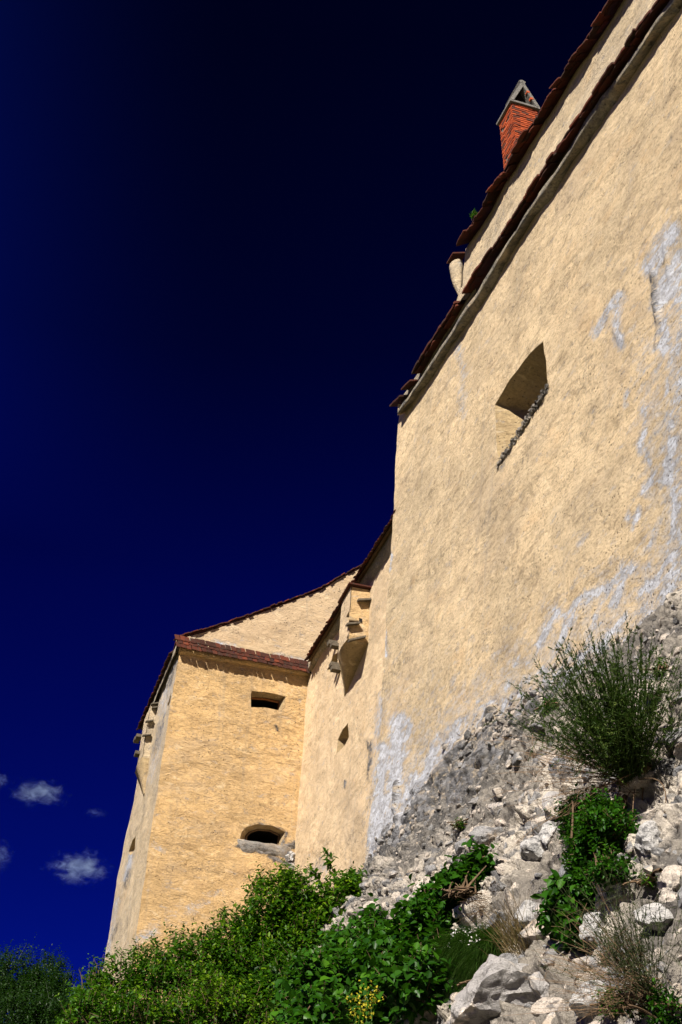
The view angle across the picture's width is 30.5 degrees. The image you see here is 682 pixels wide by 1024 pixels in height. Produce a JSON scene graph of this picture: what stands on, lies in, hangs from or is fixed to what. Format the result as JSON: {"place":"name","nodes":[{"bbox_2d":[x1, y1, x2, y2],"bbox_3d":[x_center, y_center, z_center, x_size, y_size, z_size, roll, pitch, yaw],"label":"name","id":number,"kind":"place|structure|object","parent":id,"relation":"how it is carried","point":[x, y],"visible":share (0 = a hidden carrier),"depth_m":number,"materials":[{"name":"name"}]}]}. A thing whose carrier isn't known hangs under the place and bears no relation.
{"place":"outdoors","nodes":[
{"label":"outdoors","id":0,"kind":"place"},
{"bbox_2d":[0,0,606,1019],"label":"sky","id":1,"kind":"structure","parent":0,"point":[230,230],"materials":[{"name":"blue"}]},
{"bbox_2d":[309,588,681,1023],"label":"rocky slope","id":2,"kind":"structure","parent":0,"point":[422,852],"depth_m":15.30,"materials":[{"name":"grey stone"}]},
{"bbox_2d":[180,901,285,1012],"bbox_3d":[-2.114,9.256,24.987,2.498,3.104,2.180,0,-33,0],"label":"shrub","id":3,"kind":"object","parent":2,"relation":"on","point":[234,949],"visible":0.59,"depth_m":24.88,"materials":[{"name":"green plant"}]},
{"bbox_2d":[223,857,331,1021],"bbox_3d":[-1.264,9.060,25.947,2.957,4.000,2.968,0,-33,0],"label":"shrub","id":4,"kind":"object","parent":2,"relation":"on","point":[282,891],"visible":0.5,"depth_m":26.03,"materials":[{"name":"green plant"}]},
{"bbox_2d":[276,847,366,962],"bbox_3d":[-0.141,8.950,26.411,2.287,4.389,2.735,-20,-38,28],"label":"shrub","id":5,"kind":"object","parent":2,"relation":"on","point":[344,886],"visible":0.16,"depth_m":26.75,"materials":[{"name":"green plant"}]},
{"bbox_2d":[339,980,383,1023],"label":"yellow flowers","id":6,"kind":"object","parent":2,"relation":"on","point":[364,1009],"visible":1,"depth_m":10.41,"materials":[{"name":"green plant"}]},
{"bbox_2d":[264,887,461,1023],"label":"bramble","id":7,"kind":"object","parent":2,"relation":"on","point":[385,958],"visible":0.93,"depth_m":13.86,"materials":[{"name":"green plant"}]},
{"bbox_2d":[411,884,420,896],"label":"boulder","id":8,"kind":"object","parent":2,"relation":"on","point":[415,887],"visible":0.12,"depth_m":19.52,"materials":[{"name":"stone"}]},
{"bbox_2d":[395,989,443,1023],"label":"boulder","id":9,"kind":"object","parent":2,"relation":"on","point":[428,1016],"visible":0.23,"depth_m":13.42,"materials":[{"name":"stone"}]},
{"bbox_2d":[398,835,498,927],"bbox_3d":[1.314,5.092,16.327,1.195,1.133,3.284,8,-33,-12],"label":"bramble","id":10,"kind":"object","parent":2,"relation":"on","point":[471,870],"visible":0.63,"depth_m":15.67,"materials":[{"name":"green plant"}]},
{"bbox_2d":[434,927,479,969],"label":"white flowers","id":11,"kind":"object","parent":2,"relation":"on","point":[462,942],"visible":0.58,"depth_m":13.74,"materials":[{"name":"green plant"}]},
{"bbox_2d":[447,814,468,830],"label":"weed","id":12,"kind":"object","parent":2,"relation":"on","point":[459,824],"visible":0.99,"depth_m":21.73,"materials":[{"name":"green plant"}]},
{"bbox_2d":[410,916,510,1005],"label":"green grass","id":13,"kind":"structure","parent":2,"relation":"on","point":[463,954],"depth_m":13.47,"materials":[{"name":"green plant"}]},
{"bbox_2d":[457,972,475,985],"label":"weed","id":14,"kind":"object","parent":2,"relation":"on","point":[463,982],"depth_m":12.22,"materials":[{"name":"plant"}]},
{"bbox_2d":[456,887,492,924],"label":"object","id":15,"kind":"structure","parent":2,"relation":"on","point":[481,903],"depth_m":14.64,"materials":[{"name":"grey stone"}]},
{"bbox_2d":[468,826,502,848],"bbox_3d":[2.166,4.856,18.509,0.506,0.457,0.449,20,-38,-29],"label":"boulder","id":16,"kind":"object","parent":2,"relation":"on","point":[485,835],"visible":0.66,"depth_m":18.39,"materials":[{"name":"stone"}]},
{"bbox_2d":[450,954,535,1023],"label":"boulder","id":17,"kind":"object","parent":2,"relation":"on","point":[488,987],"visible":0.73,"depth_m":11.41,"materials":[{"name":"stone"}]},
{"bbox_2d":[469,877,538,956],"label":"dry grass","id":18,"kind":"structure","parent":2,"relation":"on","point":[513,936],"depth_m":12.38,"materials":[{"name":"plant"}]},
{"bbox_2d":[513,900,536,927],"bbox_3d":[2.031,4.391,13.618,0.308,0.319,0.343,0,-33,0],"label":"boulder","id":19,"kind":"object","parent":2,"relation":"on","point":[528,910],"visible":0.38,"depth_m":13.52,"materials":[{"name":"grey stone"}]},
{"bbox_2d":[520,835,543,861],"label":"boulder","id":20,"kind":"object","parent":2,"relation":"on","point":[531,850],"visible":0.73,"depth_m":14.70,"materials":[{"name":"grey stone"}]},
{"bbox_2d":[527,972,549,1000],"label":"boulder","id":21,"kind":"object","parent":2,"relation":"on","point":[539,987],"visible":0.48,"depth_m":11.26,"materials":[{"name":"stone"}]},
{"bbox_2d":[534,695,558,712],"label":"weed","id":22,"kind":"object","parent":2,"relation":"on","point":[553,701],"visible":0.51,"depth_m":20.77,"materials":[{"name":"green plant"}]},
{"bbox_2d":[539,820,557,848],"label":"boulder","id":23,"kind":"object","parent":2,"relation":"on","point":[546,834],"visible":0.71,"depth_m":14.68,"materials":[{"name":"grey stone"}]},
{"bbox_2d":[542,791,564,820],"bbox_3d":[2.654,3.603,15.273,0.422,0.400,0.371,0,-33,0],"label":"boulder","id":24,"kind":"object","parent":2,"relation":"on","point":[548,804],"visible":0.54,"depth_m":15.14,"materials":[{"name":"stone"}]},
{"bbox_2d":[530,859,596,954],"bbox_3d":[2.235,3.848,11.867,0.735,0.980,1.529,-12,-34,18],"label":"trailing vine","id":25,"kind":"object","parent":2,"relation":"on","point":[552,893],"visible":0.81,"depth_m":11.60,"materials":[{"name":"green plant"}]},
{"bbox_2d":[559,858,571,876],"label":"boulder","id":26,"kind":"object","parent":2,"relation":"on","point":[561,871],"visible":0.04,"depth_m":12.54,"materials":[{"name":"grey stone"}]},
{"bbox_2d":[483,610,681,848],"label":"broom bush","id":27,"kind":"object","parent":2,"relation":"on","point":[617,751],"visible":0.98,"depth_m":13.13,"materials":[{"name":"green plant"}]},
{"bbox_2d":[569,978,605,1017],"bbox_3d":[1.956,3.807,9.830,0.356,0.299,0.310,0,-33,0],"label":"boulder","id":28,"kind":"object","parent":2,"relation":"on","point":[581,1003],"visible":0.48,"depth_m":9.74,"materials":[{"name":"grey stone"}]},
{"bbox_2d":[579,912,604,941],"bbox_3d":[2.263,3.694,11.106,0.310,0.298,0.298,0,-33,0],"label":"boulder","id":29,"kind":"object","parent":2,"relation":"on","point":[587,935],"visible":0.41,"depth_m":11.01,"materials":[{"name":"grey stone"}]},
{"bbox_2d":[544,783,642,899],"bbox_3d":[2.549,3.294,12.542,0.856,1.860,3.299,-1,-33,2],"label":"leafy bush","id":30,"kind":"object","parent":2,"relation":"on","point":[603,827],"visible":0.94,"depth_m":11.81,"materials":[{"name":"green plant"}]},
{"bbox_2d":[506,849,681,1023],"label":"scrub","id":31,"kind":"object","parent":2,"relation":"on","point":[637,982],"visible":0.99,"depth_m":8.63,"materials":[{"name":"brown plant"}]},
{"bbox_2d":[590,983,617,1021],"bbox_3d":[2.118,3.672,9.407,0.470,0.307,0.249,0,-33,0],"label":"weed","id":32,"kind":"object","parent":2,"relation":"on","point":[601,1005],"visible":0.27,"depth_m":9.41,"materials":[{"name":"plant"}]},
{"bbox_2d":[592,862,625,902],"bbox_3d":[2.432,3.283,11.118,0.337,0.392,0.269,26,-41,-35],"label":"boulder","id":33,"kind":"object","parent":2,"relation":"on","point":[604,895],"visible":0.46,"depth_m":10.99,"materials":[{"name":"grey stone"}]},
{"bbox_2d":[603,976,665,1022],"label":"weed","id":34,"kind":"object","parent":2,"relation":"on","point":[641,997],"visible":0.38,"depth_m":8.78,"materials":[{"name":"plant"}]},
{"bbox_2d":[622,868,662,888],"bbox_3d":[2.605,3.109,10.695,0.437,0.207,0.522,-17,-36,24],"label":"weed","id":35,"kind":"object","parent":2,"relation":"on","point":[649,880],"visible":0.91,"depth_m":10.71,"materials":[{"name":"green plant"}]},
{"bbox_2d":[634,820,660,855],"bbox_3d":[2.830,3.042,11.510,0.255,0.336,0.448,0,-33,0],"label":"boulder","id":36,"kind":"object","parent":2,"relation":"on","point":[648,833],"visible":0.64,"depth_m":11.38,"materials":[{"name":"grey stone"}]},
{"bbox_2d":[633,903,672,930],"bbox_3d":[2.590,3.316,10.242,0.369,0.238,0.258,-12,-34,18],"label":"boulder","id":37,"kind":"object","parent":2,"relation":"on","point":[667,916],"visible":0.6,"depth_m":10.17,"materials":[{"name":"grey stone"}]},
{"bbox_2d":[627,978,681,1023],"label":"weed","id":38,"kind":"object","parent":2,"relation":"on","point":[663,1004],"visible":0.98,"depth_m":8.44,"materials":[{"name":"green plant"}]},
{"bbox_2d":[644,657,669,678],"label":"weed","id":39,"kind":"object","parent":2,"relation":"on","point":[661,665],"visible":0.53,"depth_m":14.79,"materials":[{"name":"green plant"}]},
{"bbox_2d":[657,865,681,891],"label":"boulder","id":40,"kind":"object","parent":2,"relation":"on","point":[665,878],"visible":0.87,"depth_m":10.48,"materials":[{"name":"stone"}]},
{"bbox_3d":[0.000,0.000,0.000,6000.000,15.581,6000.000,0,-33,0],"label":"ground","id":41,"kind":"structure","parent":0,"visible":0},
{"bbox_2d":[0,932,65,1023],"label":"tree","id":42,"kind":"object","parent":41,"relation":"on","point":[6,974],"visible":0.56,"depth_m":52.79,"materials":[{"name":"green plant"}]},
{"bbox_2d":[0,978,79,1023],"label":"tree","id":43,"kind":"object","parent":41,"relation":"on","point":[37,1007],"visible":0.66,"depth_m":46.86,"materials":[{"name":"green plant"}]},
{"bbox_2d":[15,943,81,1019],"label":"tree","id":44,"kind":"object","parent":41,"relation":"on","point":[61,977],"visible":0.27,"depth_m":54.58,"materials":[{"name":"green plant"}]},
{"bbox_2d":[57,941,152,1023],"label":"shrub","id":45,"kind":"object","parent":41,"relation":"on","point":[106,980],"visible":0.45,"depth_m":23.50,"materials":[{"name":"green plant"}]},
{"bbox_2d":[54,979,179,1023],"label":"shrub","id":46,"kind":"object","parent":41,"relation":"on","point":[100,1012],"visible":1,"depth_m":20.59,"materials":[{"name":"green plant"}]},
{"bbox_2d":[115,918,237,1023],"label":"shrub","id":47,"kind":"object","parent":41,"relation":"on","point":[169,969],"visible":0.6,"depth_m":24.26,"materials":[{"name":"green plant"}]},
{"bbox_2d":[150,962,280,1023],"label":"shrub","id":48,"kind":"object","parent":41,"relation":"on","point":[195,1014],"visible":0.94,"depth_m":21.28,"materials":[{"name":"green plant"}]},
{"bbox_2d":[102,563,362,1015],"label":"tower","id":49,"kind":"structure","parent":41,"relation":"on","point":[218,754],"depth_m":43.39,"materials":[{"name":"paint"}]},
{"bbox_2d":[129,837,135,854],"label":"window","id":50,"kind":"structure","parent":49,"relation":"in","point":[132,847],"depth_m":46.76,"materials":[{"name":"paint"}]},
{"bbox_2d":[237,824,291,857],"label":"window","id":51,"kind":"structure","parent":49,"relation":"in","point":[258,837],"depth_m":42.38,"materials":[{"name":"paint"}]},
{"bbox_2d":[251,691,285,709],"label":"window","id":52,"kind":"structure","parent":49,"relation":"in","point":[258,699],"depth_m":45.41,"materials":[{"name":"paint"}]},
{"bbox_2d":[219,938,320,1023],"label":"shrub","id":53,"kind":"object","parent":41,"relation":"on","point":[274,973],"visible":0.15,"depth_m":22.02,"materials":[{"name":"green plant"}]},
{"bbox_2d":[293,509,395,895],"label":"curtain wall","id":54,"kind":"structure","parent":41,"relation":"on","point":[346,656],"depth_m":38.69,"materials":[{"name":"paint"}]},
{"bbox_2d":[327,653,337,672],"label":"window","id":55,"kind":"structure","parent":54,"relation":"in","point":[334,659],"depth_m":42.87,"materials":[{"name":"paint"}]},
{"bbox_2d":[337,723,348,751],"bbox_3d":[0.388,7.115,39.029,0.747,0.671,1.532,9,-34,-13],"label":"window","id":56,"kind":"structure","parent":54,"relation":"in","point":[344,735],"depth_m":39.50,"materials":[{"name":"paint"}]},
{"bbox_2d":[365,0,681,861],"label":"bastion","id":57,"kind":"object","parent":41,"relation":"on","point":[537,514],"visible":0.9,"depth_m":26.86,"materials":[{"name":"paint"}]},
{"bbox_2d":[469,208,477,218],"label":"weed","id":58,"kind":"object","parent":57,"relation":"on","point":[473,214],"visible":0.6,"depth_m":35.67,"materials":[{"name":"green plant"}]}
]}

